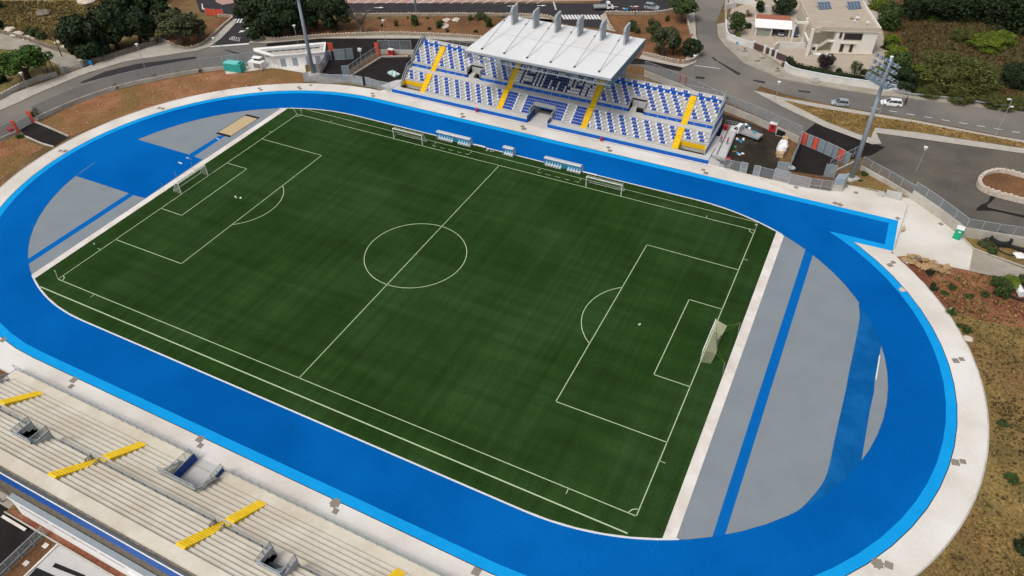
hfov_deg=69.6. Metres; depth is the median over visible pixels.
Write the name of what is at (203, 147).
jump runway end
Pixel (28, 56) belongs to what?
stone pine
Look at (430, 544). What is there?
border gap
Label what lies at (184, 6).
ground
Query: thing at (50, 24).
hill grass
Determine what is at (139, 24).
broadleaf tree
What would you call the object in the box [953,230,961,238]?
door
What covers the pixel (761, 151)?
yard
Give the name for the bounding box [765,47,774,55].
brown gate
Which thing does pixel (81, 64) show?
gate post
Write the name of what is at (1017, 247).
pipe bundle
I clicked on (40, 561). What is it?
wall
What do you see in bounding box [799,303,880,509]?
steeplechase lane
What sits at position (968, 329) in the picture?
shrub
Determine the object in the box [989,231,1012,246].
hose coil
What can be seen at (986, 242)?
shrub
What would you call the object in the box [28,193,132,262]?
jump runway
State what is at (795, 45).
garden wall
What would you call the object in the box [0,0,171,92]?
hillside
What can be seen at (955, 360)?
drain cover
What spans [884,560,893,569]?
drain cover
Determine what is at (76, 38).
broadleaf tree
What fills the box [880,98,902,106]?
parked car
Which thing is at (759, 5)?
garden tree
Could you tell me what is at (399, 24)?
bed stones
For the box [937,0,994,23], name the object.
wild tree
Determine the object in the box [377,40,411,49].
fence
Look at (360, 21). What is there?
bare tree
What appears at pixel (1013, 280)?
shrub
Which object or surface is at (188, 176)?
goal
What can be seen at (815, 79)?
meter cabinet
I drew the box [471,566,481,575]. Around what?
drain cover
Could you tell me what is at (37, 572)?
drain slot
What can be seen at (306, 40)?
floodlight mast
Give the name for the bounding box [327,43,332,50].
gate pillar
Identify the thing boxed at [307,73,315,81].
fence
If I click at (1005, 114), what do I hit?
street lamp
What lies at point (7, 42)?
dirt track
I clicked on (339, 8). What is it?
broadleaf tree
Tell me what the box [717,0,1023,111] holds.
pavement
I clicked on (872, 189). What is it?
wall
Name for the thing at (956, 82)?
shrub
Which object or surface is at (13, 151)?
bank stones
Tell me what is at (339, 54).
gate
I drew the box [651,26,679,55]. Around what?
broadleaf tree
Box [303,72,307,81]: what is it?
gate
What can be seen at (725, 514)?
runway
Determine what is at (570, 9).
stop lane
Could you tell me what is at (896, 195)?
concrete block
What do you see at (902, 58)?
wild tree
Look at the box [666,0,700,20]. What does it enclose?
broadleaf tree
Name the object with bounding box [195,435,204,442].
drain cover
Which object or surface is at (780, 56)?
brown gate
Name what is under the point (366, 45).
fresh road
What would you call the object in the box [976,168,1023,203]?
stone wall
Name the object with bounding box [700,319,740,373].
goal
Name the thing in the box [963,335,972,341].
pale rock
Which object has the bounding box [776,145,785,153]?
white bag
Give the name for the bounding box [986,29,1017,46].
shrub
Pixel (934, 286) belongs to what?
shrub
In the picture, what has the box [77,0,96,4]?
boulder
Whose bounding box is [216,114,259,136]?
long jump pit
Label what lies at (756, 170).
gate
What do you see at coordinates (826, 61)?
garden tree
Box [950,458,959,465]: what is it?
drain cover
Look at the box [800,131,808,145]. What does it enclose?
gate
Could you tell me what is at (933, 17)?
shrub
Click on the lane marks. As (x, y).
(878, 359)
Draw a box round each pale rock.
[441,23,448,28]
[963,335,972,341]
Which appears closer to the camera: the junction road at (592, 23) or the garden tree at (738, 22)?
the garden tree at (738, 22)
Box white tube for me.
[1014,284,1023,296]
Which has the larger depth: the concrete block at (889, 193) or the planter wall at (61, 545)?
the concrete block at (889, 193)
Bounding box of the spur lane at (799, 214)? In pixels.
[689,177,888,243]
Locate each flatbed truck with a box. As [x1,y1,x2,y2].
[593,1,613,10]
[730,123,762,140]
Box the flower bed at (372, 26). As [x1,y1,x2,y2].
[267,18,567,36]
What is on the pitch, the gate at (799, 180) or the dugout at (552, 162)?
the dugout at (552, 162)
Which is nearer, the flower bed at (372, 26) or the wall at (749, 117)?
the wall at (749, 117)
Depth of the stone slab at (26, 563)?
88.30 m
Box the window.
[843,33,863,40]
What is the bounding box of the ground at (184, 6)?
[0,0,1023,539]
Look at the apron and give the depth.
136.67 m
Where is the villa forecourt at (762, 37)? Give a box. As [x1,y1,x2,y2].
[727,0,886,77]
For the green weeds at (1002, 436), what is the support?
on the dry field at (959, 540)
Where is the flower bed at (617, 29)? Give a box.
[607,12,689,59]
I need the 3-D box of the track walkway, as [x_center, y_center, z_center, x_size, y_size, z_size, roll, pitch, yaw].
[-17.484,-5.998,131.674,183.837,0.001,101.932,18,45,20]
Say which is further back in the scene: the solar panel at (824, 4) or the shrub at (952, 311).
the solar panel at (824, 4)
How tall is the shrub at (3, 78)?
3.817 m
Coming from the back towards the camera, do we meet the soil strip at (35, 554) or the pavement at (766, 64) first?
the pavement at (766, 64)
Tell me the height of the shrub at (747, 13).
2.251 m
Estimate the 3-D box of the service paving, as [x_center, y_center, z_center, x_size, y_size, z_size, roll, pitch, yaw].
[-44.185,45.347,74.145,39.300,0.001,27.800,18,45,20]
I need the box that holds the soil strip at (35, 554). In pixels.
[3,537,55,575]
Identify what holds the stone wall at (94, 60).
on the ground at (184, 6)
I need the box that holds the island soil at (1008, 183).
[982,173,1023,196]
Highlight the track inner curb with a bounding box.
[32,108,780,539]
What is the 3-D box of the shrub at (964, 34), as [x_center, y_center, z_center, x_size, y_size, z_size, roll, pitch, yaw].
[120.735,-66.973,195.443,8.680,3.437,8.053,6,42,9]
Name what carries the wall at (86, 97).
on the bank at (281, 75)
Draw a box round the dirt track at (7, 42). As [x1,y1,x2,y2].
[0,33,79,67]
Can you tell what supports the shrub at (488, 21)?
on the flower bed at (372, 26)
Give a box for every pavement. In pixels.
[0,17,235,109]
[249,35,477,42]
[600,14,614,30]
[639,12,701,66]
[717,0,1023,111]
[754,91,1023,152]
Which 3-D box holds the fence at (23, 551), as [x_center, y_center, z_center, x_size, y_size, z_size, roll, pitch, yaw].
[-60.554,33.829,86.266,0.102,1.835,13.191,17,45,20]
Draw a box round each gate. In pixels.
[15,115,31,129]
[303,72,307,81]
[314,73,330,82]
[333,49,346,59]
[345,48,353,58]
[365,77,370,86]
[740,162,748,172]
[752,165,760,176]
[753,43,763,51]
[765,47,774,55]
[773,168,790,182]
[776,52,785,60]
[788,174,810,187]
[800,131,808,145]
[806,134,814,147]
[812,137,818,149]
[816,138,826,152]
[823,142,834,156]
[832,145,839,158]
[836,148,845,162]
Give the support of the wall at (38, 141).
on the ground at (184, 6)
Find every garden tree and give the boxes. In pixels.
[728,11,746,33]
[756,0,764,11]
[771,0,797,13]
[816,53,836,69]
[851,61,863,72]
[867,0,888,10]
[876,0,902,31]
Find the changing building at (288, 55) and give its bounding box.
[253,42,325,66]
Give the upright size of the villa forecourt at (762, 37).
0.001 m
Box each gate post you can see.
[58,65,65,73]
[76,59,84,67]
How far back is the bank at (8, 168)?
160.85 m
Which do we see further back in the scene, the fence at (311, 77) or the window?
the window
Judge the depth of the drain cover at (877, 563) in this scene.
86.49 m
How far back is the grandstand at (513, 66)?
163.31 m
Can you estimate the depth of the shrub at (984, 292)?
120.58 m
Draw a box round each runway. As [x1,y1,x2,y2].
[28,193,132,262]
[712,249,812,536]
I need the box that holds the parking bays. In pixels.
[345,0,600,2]
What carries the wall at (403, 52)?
on the verge at (366, 63)
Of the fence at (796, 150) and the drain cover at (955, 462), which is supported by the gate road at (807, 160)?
the fence at (796, 150)
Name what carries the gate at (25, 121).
on the road at (743, 86)
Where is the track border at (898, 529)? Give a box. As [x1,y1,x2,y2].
[0,91,956,575]
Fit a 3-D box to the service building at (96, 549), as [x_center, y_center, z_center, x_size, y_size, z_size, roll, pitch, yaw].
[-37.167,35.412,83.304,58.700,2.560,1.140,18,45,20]
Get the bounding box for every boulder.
[4,26,15,31]
[10,31,24,36]
[36,9,50,16]
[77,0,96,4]
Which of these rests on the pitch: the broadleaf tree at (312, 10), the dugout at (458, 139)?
the dugout at (458, 139)
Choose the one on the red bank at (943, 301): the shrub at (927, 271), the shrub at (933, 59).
the shrub at (927, 271)
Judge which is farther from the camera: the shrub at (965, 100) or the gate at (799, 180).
the shrub at (965, 100)
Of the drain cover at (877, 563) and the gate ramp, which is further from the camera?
the gate ramp
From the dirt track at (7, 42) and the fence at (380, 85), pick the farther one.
the dirt track at (7, 42)
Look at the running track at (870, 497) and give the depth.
102.70 m
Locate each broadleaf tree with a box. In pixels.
[53,13,109,59]
[85,3,126,49]
[99,0,151,16]
[117,4,155,43]
[132,0,168,17]
[232,0,252,15]
[238,0,284,39]
[265,0,305,33]
[297,0,324,28]
[317,0,352,30]
[646,18,661,41]
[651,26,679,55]
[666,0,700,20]
[669,36,681,54]
[681,38,703,56]
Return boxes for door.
[280,59,286,66]
[292,58,297,65]
[315,56,320,63]
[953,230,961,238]
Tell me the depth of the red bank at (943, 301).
120.48 m
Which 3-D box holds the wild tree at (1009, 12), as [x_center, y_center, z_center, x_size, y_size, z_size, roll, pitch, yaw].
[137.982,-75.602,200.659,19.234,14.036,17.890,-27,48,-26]
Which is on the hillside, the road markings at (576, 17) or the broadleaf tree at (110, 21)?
the broadleaf tree at (110, 21)
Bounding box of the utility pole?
[46,20,61,56]
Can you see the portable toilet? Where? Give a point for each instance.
(958, 233)
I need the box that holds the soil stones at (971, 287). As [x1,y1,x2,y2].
[904,263,1023,317]
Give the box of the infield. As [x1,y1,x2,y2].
[28,108,887,539]
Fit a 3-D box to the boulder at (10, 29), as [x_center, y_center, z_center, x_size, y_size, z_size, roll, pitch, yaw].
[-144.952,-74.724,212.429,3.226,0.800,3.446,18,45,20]
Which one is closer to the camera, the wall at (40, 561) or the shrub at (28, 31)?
the wall at (40, 561)
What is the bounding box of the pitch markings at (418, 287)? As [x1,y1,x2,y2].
[40,109,757,533]
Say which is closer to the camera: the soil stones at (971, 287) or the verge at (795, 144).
the soil stones at (971, 287)
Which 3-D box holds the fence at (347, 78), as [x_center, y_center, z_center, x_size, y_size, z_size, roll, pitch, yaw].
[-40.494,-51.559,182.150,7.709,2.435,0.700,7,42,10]
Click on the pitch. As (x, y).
(483, 347)
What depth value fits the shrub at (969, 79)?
174.09 m
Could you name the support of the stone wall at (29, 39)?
on the hillside
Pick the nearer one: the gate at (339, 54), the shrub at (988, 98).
the shrub at (988, 98)
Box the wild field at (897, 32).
[887,0,1023,105]
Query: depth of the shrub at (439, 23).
207.57 m
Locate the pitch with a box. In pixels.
[35,109,775,537]
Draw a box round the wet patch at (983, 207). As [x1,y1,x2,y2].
[976,196,1023,217]
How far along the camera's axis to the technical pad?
190.41 m
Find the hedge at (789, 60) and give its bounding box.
[785,56,898,83]
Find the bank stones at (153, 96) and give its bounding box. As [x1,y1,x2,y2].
[50,74,299,133]
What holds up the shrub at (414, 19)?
on the flower bed at (372, 26)
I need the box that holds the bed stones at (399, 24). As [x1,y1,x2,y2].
[272,18,498,37]
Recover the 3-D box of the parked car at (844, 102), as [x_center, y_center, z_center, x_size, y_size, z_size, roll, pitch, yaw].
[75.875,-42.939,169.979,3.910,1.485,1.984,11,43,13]
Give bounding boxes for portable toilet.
[952,225,965,239]
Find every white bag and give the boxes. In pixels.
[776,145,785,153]
[777,139,788,149]
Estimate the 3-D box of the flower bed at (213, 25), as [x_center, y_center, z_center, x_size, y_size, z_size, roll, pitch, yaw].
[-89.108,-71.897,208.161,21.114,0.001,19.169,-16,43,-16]
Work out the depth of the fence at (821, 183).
143.75 m
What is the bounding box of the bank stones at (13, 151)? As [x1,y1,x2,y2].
[0,138,39,175]
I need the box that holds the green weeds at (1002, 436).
[928,273,1023,575]
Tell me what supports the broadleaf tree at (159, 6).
on the hillside
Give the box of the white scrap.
[1013,252,1023,258]
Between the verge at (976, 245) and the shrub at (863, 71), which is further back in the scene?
the shrub at (863, 71)
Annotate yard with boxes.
[0,504,43,575]
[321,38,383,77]
[354,57,410,84]
[680,113,781,177]
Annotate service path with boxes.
[0,491,13,508]
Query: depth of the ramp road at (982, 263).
126.40 m
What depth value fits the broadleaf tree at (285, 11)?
199.54 m
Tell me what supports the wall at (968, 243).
on the verge at (976, 245)
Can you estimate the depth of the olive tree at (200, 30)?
202.25 m
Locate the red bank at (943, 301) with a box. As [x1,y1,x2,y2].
[897,256,1023,327]
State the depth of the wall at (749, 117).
166.48 m
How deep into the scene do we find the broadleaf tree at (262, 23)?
200.87 m
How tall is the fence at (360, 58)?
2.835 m
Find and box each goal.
[174,165,208,193]
[392,128,426,145]
[586,175,623,193]
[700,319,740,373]
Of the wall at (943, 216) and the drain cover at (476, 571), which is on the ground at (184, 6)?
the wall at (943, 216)
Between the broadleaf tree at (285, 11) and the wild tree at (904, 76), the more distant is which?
the broadleaf tree at (285, 11)
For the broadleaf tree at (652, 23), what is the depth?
195.24 m
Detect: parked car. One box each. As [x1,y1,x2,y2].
[644,2,659,10]
[777,29,784,35]
[791,26,798,36]
[831,98,849,106]
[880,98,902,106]
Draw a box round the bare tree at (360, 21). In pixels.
[346,3,372,31]
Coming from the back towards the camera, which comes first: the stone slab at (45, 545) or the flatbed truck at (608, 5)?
the flatbed truck at (608, 5)
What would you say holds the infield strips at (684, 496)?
on the infield
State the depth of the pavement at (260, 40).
203.85 m
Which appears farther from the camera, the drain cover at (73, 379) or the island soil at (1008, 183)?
the island soil at (1008, 183)
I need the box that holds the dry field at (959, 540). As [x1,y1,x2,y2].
[866,252,1023,575]
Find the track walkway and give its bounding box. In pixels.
[0,83,987,575]
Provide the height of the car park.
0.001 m
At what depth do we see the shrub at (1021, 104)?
167.13 m
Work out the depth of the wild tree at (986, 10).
201.85 m
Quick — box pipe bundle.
[1005,245,1023,250]
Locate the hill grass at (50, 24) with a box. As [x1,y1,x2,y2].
[0,0,171,43]
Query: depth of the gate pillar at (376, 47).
194.48 m
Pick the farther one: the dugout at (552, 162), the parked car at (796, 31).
the parked car at (796, 31)
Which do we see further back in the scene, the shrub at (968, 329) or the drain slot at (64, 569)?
the shrub at (968, 329)
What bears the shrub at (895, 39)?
on the wild field at (897, 32)
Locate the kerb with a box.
[0,47,1023,112]
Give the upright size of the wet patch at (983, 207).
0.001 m
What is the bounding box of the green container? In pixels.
[223,59,245,72]
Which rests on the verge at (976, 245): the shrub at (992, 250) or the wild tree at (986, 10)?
the shrub at (992, 250)
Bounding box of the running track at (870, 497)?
[0,93,945,575]
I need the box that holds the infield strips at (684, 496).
[32,108,783,538]
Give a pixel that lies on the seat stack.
(393, 73)
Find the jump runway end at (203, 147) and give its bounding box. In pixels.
[189,136,223,155]
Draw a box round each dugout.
[436,130,472,146]
[502,145,515,156]
[544,156,582,173]
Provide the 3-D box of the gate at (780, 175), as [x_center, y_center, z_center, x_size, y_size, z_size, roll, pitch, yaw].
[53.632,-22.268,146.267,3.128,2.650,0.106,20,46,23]
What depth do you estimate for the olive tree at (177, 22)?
197.49 m
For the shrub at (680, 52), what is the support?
on the flower bed at (617, 29)
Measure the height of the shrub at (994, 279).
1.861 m
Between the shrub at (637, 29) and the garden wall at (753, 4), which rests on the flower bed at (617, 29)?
the shrub at (637, 29)
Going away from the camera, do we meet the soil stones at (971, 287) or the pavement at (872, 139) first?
the soil stones at (971, 287)
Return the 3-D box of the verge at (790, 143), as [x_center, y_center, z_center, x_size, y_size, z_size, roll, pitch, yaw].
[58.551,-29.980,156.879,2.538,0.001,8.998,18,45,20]
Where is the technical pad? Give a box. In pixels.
[225,61,305,73]
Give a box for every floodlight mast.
[297,0,318,72]
[847,53,900,182]
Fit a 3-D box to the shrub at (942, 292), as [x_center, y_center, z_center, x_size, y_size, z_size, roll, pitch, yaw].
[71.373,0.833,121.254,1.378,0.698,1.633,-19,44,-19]
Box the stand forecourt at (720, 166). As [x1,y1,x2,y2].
[381,90,724,169]
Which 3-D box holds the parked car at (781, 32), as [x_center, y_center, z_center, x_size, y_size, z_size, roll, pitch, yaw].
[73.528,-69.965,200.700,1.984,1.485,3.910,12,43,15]
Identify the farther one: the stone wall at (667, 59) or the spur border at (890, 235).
the stone wall at (667, 59)
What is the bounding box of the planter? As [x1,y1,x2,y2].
[7,508,126,575]
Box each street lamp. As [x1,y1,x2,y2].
[894,205,907,248]
[995,98,1013,135]
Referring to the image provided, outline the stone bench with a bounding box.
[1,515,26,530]
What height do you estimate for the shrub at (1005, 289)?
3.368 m
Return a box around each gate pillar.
[10,120,18,132]
[25,111,34,122]
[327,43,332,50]
[374,43,379,54]
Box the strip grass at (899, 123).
[788,101,1023,146]
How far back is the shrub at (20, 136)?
165.39 m
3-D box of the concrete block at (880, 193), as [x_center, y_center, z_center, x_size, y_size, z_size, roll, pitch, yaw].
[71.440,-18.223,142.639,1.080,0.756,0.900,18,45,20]
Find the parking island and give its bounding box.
[215,0,233,4]
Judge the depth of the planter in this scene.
90.17 m
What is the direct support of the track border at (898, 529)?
on the ground at (184, 6)
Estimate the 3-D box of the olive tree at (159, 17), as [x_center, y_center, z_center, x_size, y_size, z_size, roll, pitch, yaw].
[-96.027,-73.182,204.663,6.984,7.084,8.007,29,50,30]
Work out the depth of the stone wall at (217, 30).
204.49 m
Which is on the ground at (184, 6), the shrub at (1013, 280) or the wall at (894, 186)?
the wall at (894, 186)
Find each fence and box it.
[0,526,46,573]
[31,52,253,116]
[204,8,222,15]
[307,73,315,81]
[309,64,319,72]
[319,53,327,72]
[332,74,362,84]
[341,65,349,74]
[348,48,376,70]
[370,78,389,90]
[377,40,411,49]
[644,61,802,134]
[777,161,789,170]
[789,131,803,169]
[809,178,833,190]
[823,164,837,177]
[830,146,858,163]
[842,151,850,164]
[861,157,915,190]
[916,182,1023,233]
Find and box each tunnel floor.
[180,457,224,490]
[527,109,552,127]
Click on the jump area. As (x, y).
(142, 169)
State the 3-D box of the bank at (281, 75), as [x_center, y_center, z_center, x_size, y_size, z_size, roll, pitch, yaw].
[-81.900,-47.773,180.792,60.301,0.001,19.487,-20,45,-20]
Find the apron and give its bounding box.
[724,167,972,269]
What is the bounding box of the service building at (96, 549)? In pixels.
[6,493,155,575]
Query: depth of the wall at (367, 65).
192.72 m
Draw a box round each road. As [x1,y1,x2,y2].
[0,0,1023,229]
[267,39,682,70]
[561,13,603,28]
[790,123,884,175]
[969,249,1023,276]
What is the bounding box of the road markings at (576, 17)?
[202,0,1019,132]
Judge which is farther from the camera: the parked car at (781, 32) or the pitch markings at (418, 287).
the parked car at (781, 32)
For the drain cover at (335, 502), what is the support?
on the track walkway
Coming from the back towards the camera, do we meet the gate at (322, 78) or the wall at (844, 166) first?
the gate at (322, 78)
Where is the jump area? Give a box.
[77,140,201,197]
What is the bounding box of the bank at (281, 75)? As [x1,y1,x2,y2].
[43,68,303,136]
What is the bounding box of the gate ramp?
[21,123,68,145]
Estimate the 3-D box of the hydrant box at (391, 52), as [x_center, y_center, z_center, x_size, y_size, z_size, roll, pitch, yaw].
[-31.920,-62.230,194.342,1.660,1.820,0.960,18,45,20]
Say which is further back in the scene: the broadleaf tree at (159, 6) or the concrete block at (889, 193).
the broadleaf tree at (159, 6)
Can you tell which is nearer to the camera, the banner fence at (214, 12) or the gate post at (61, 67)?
the gate post at (61, 67)
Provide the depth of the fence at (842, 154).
149.92 m
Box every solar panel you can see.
[816,0,831,9]
[845,1,861,9]
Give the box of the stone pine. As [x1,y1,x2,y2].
[0,44,53,79]
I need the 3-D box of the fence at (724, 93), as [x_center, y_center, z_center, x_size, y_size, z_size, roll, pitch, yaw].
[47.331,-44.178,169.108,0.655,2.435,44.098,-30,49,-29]
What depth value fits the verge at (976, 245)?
129.56 m
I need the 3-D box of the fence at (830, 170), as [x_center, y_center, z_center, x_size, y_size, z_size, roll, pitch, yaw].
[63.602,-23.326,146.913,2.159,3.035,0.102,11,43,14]
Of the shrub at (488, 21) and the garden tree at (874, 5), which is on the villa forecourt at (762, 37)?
the garden tree at (874, 5)
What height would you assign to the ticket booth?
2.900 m
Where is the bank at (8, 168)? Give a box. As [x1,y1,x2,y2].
[0,133,42,179]
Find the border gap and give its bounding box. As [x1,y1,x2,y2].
[0,90,956,575]
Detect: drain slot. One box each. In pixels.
[29,568,53,575]
[52,563,84,575]
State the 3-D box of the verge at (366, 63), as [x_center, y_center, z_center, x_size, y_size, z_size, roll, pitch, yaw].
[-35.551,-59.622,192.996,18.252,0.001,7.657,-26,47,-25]
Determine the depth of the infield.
108.67 m
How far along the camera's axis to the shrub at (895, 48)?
187.57 m
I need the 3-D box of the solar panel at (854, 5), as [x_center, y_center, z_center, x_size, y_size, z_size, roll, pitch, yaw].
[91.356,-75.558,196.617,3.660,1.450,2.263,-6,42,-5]
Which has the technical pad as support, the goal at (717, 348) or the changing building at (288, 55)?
the changing building at (288, 55)
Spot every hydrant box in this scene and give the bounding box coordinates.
[6,126,13,132]
[387,48,394,55]
[723,124,728,130]
[768,121,777,131]
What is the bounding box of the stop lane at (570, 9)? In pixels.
[196,0,686,45]
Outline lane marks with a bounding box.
[178,138,879,379]
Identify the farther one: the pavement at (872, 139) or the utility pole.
the utility pole
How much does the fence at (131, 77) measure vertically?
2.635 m
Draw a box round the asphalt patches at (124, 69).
[80,50,809,92]
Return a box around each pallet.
[776,151,783,157]
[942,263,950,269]
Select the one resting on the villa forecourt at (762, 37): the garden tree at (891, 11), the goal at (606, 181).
the garden tree at (891, 11)
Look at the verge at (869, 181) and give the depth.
145.94 m
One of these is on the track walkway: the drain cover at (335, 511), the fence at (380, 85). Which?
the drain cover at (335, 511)
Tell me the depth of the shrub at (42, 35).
206.61 m
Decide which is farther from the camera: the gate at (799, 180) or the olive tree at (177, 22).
the olive tree at (177, 22)
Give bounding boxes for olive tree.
[151,11,170,37]
[155,7,201,43]
[185,19,206,38]
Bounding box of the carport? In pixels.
[754,14,792,37]
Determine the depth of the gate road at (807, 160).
155.43 m
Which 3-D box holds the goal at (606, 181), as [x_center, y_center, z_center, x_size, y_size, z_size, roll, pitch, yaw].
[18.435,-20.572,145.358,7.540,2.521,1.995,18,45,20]
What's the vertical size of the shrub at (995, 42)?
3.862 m
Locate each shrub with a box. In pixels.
[0,72,6,83]
[15,134,23,138]
[23,25,38,36]
[31,108,39,116]
[35,31,47,39]
[411,14,418,26]
[436,20,443,28]
[474,12,487,19]
[484,17,491,26]
[627,19,636,31]
[634,26,640,32]
[674,47,683,56]
[745,9,753,16]
[860,68,867,74]
[861,170,868,175]
[867,65,883,76]
[880,41,891,50]
[883,34,901,44]
[884,43,906,55]
[911,65,931,83]
[914,48,1005,95]
[914,83,942,99]
[921,12,938,21]
[923,56,963,76]
[925,269,935,275]
[929,282,938,290]
[940,290,950,295]
[946,88,978,104]
[946,307,956,315]
[948,283,957,290]
[949,26,981,44]
[959,75,1000,91]
[961,324,971,332]
[967,32,1007,53]
[977,91,1018,111]
[977,237,995,248]
[980,289,989,297]
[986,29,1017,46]
[987,247,998,255]
[989,276,1007,286]
[992,279,1014,299]
[996,418,1009,426]
[1001,273,1021,289]
[1003,471,1019,487]
[1007,95,1023,111]
[1013,538,1023,556]
[1018,273,1023,285]
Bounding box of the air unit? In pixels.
[248,56,265,69]
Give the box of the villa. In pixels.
[790,0,881,55]
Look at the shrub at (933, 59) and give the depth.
180.06 m
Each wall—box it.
[0,30,66,51]
[0,71,57,99]
[0,131,16,140]
[4,511,113,575]
[24,135,53,146]
[24,544,58,575]
[34,121,68,136]
[36,62,247,119]
[82,40,156,65]
[157,14,232,48]
[262,31,481,40]
[351,55,407,74]
[354,12,554,21]
[379,49,413,54]
[604,12,613,29]
[605,8,673,14]
[642,51,699,63]
[644,70,799,142]
[686,14,692,36]
[725,1,736,9]
[725,19,752,47]
[729,0,771,10]
[773,41,805,49]
[784,62,910,93]
[836,158,860,171]
[846,184,908,198]
[860,165,911,198]
[910,191,1023,246]
[961,236,1023,266]
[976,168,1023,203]
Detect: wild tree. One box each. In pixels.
[882,51,913,78]
[893,64,919,91]
[900,0,958,21]
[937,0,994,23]
[971,0,1001,23]
[979,0,1023,34]
[999,60,1023,90]
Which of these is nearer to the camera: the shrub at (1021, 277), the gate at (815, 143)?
the shrub at (1021, 277)
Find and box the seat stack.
[387,70,399,76]
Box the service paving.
[28,546,109,575]
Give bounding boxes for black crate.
[775,129,785,136]
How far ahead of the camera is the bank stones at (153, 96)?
179.79 m
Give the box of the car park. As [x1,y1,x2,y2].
[863,133,1023,235]
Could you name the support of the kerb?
on the road at (743, 86)
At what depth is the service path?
94.91 m
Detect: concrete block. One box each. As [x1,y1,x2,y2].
[877,191,883,196]
[885,189,893,197]
[891,191,901,200]
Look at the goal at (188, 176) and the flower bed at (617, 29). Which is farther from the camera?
the flower bed at (617, 29)
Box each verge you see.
[351,54,410,73]
[728,113,797,147]
[784,139,794,156]
[846,170,907,197]
[964,237,1023,265]
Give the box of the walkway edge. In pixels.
[0,92,988,575]
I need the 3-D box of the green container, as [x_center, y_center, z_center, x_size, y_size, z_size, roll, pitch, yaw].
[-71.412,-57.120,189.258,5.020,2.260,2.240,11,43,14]
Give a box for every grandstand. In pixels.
[0,364,448,575]
[389,3,738,165]
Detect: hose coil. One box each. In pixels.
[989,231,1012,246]
[1010,288,1023,300]
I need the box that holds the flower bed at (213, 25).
[157,17,229,45]
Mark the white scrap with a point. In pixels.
(1019, 255)
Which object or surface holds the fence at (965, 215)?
on the wall at (943, 216)
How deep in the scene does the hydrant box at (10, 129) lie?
166.96 m
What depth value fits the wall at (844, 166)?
150.25 m
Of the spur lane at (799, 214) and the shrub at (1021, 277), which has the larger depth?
the spur lane at (799, 214)
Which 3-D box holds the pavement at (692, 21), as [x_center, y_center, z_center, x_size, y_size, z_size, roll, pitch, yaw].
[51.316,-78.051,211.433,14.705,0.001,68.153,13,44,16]
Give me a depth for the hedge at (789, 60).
180.08 m
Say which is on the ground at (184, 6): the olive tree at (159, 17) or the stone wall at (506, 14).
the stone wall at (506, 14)
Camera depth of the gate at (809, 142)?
155.72 m
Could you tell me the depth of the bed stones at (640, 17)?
206.95 m
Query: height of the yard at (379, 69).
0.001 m
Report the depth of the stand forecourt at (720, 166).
162.14 m
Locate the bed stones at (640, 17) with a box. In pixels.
[611,13,688,58]
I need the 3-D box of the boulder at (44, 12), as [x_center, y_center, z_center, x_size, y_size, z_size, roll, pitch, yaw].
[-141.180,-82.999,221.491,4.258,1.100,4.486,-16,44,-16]
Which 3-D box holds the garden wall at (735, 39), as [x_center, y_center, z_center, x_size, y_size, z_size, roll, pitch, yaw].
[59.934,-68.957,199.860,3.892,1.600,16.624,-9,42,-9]
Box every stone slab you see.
[22,560,29,566]
[41,542,48,548]
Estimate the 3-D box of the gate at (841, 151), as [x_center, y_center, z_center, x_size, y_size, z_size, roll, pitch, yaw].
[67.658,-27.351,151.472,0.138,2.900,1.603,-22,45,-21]
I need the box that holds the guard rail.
[892,89,1021,107]
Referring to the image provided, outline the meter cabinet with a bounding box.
[812,77,818,82]
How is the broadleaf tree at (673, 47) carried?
on the flower bed at (617, 29)
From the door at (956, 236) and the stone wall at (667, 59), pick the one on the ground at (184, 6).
the stone wall at (667, 59)
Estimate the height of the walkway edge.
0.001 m
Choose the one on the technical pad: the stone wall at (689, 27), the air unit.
the air unit
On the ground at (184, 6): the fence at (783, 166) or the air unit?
the fence at (783, 166)
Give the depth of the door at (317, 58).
191.40 m
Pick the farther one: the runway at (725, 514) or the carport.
the carport
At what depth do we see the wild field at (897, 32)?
193.13 m
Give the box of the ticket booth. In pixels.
[831,174,848,191]
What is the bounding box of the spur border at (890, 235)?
[695,174,897,250]
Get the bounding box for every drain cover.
[69,376,78,382]
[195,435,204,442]
[329,498,340,508]
[332,508,338,513]
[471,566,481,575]
[871,557,883,569]
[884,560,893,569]
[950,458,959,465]
[951,358,959,362]
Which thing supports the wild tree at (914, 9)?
on the wild field at (897, 32)

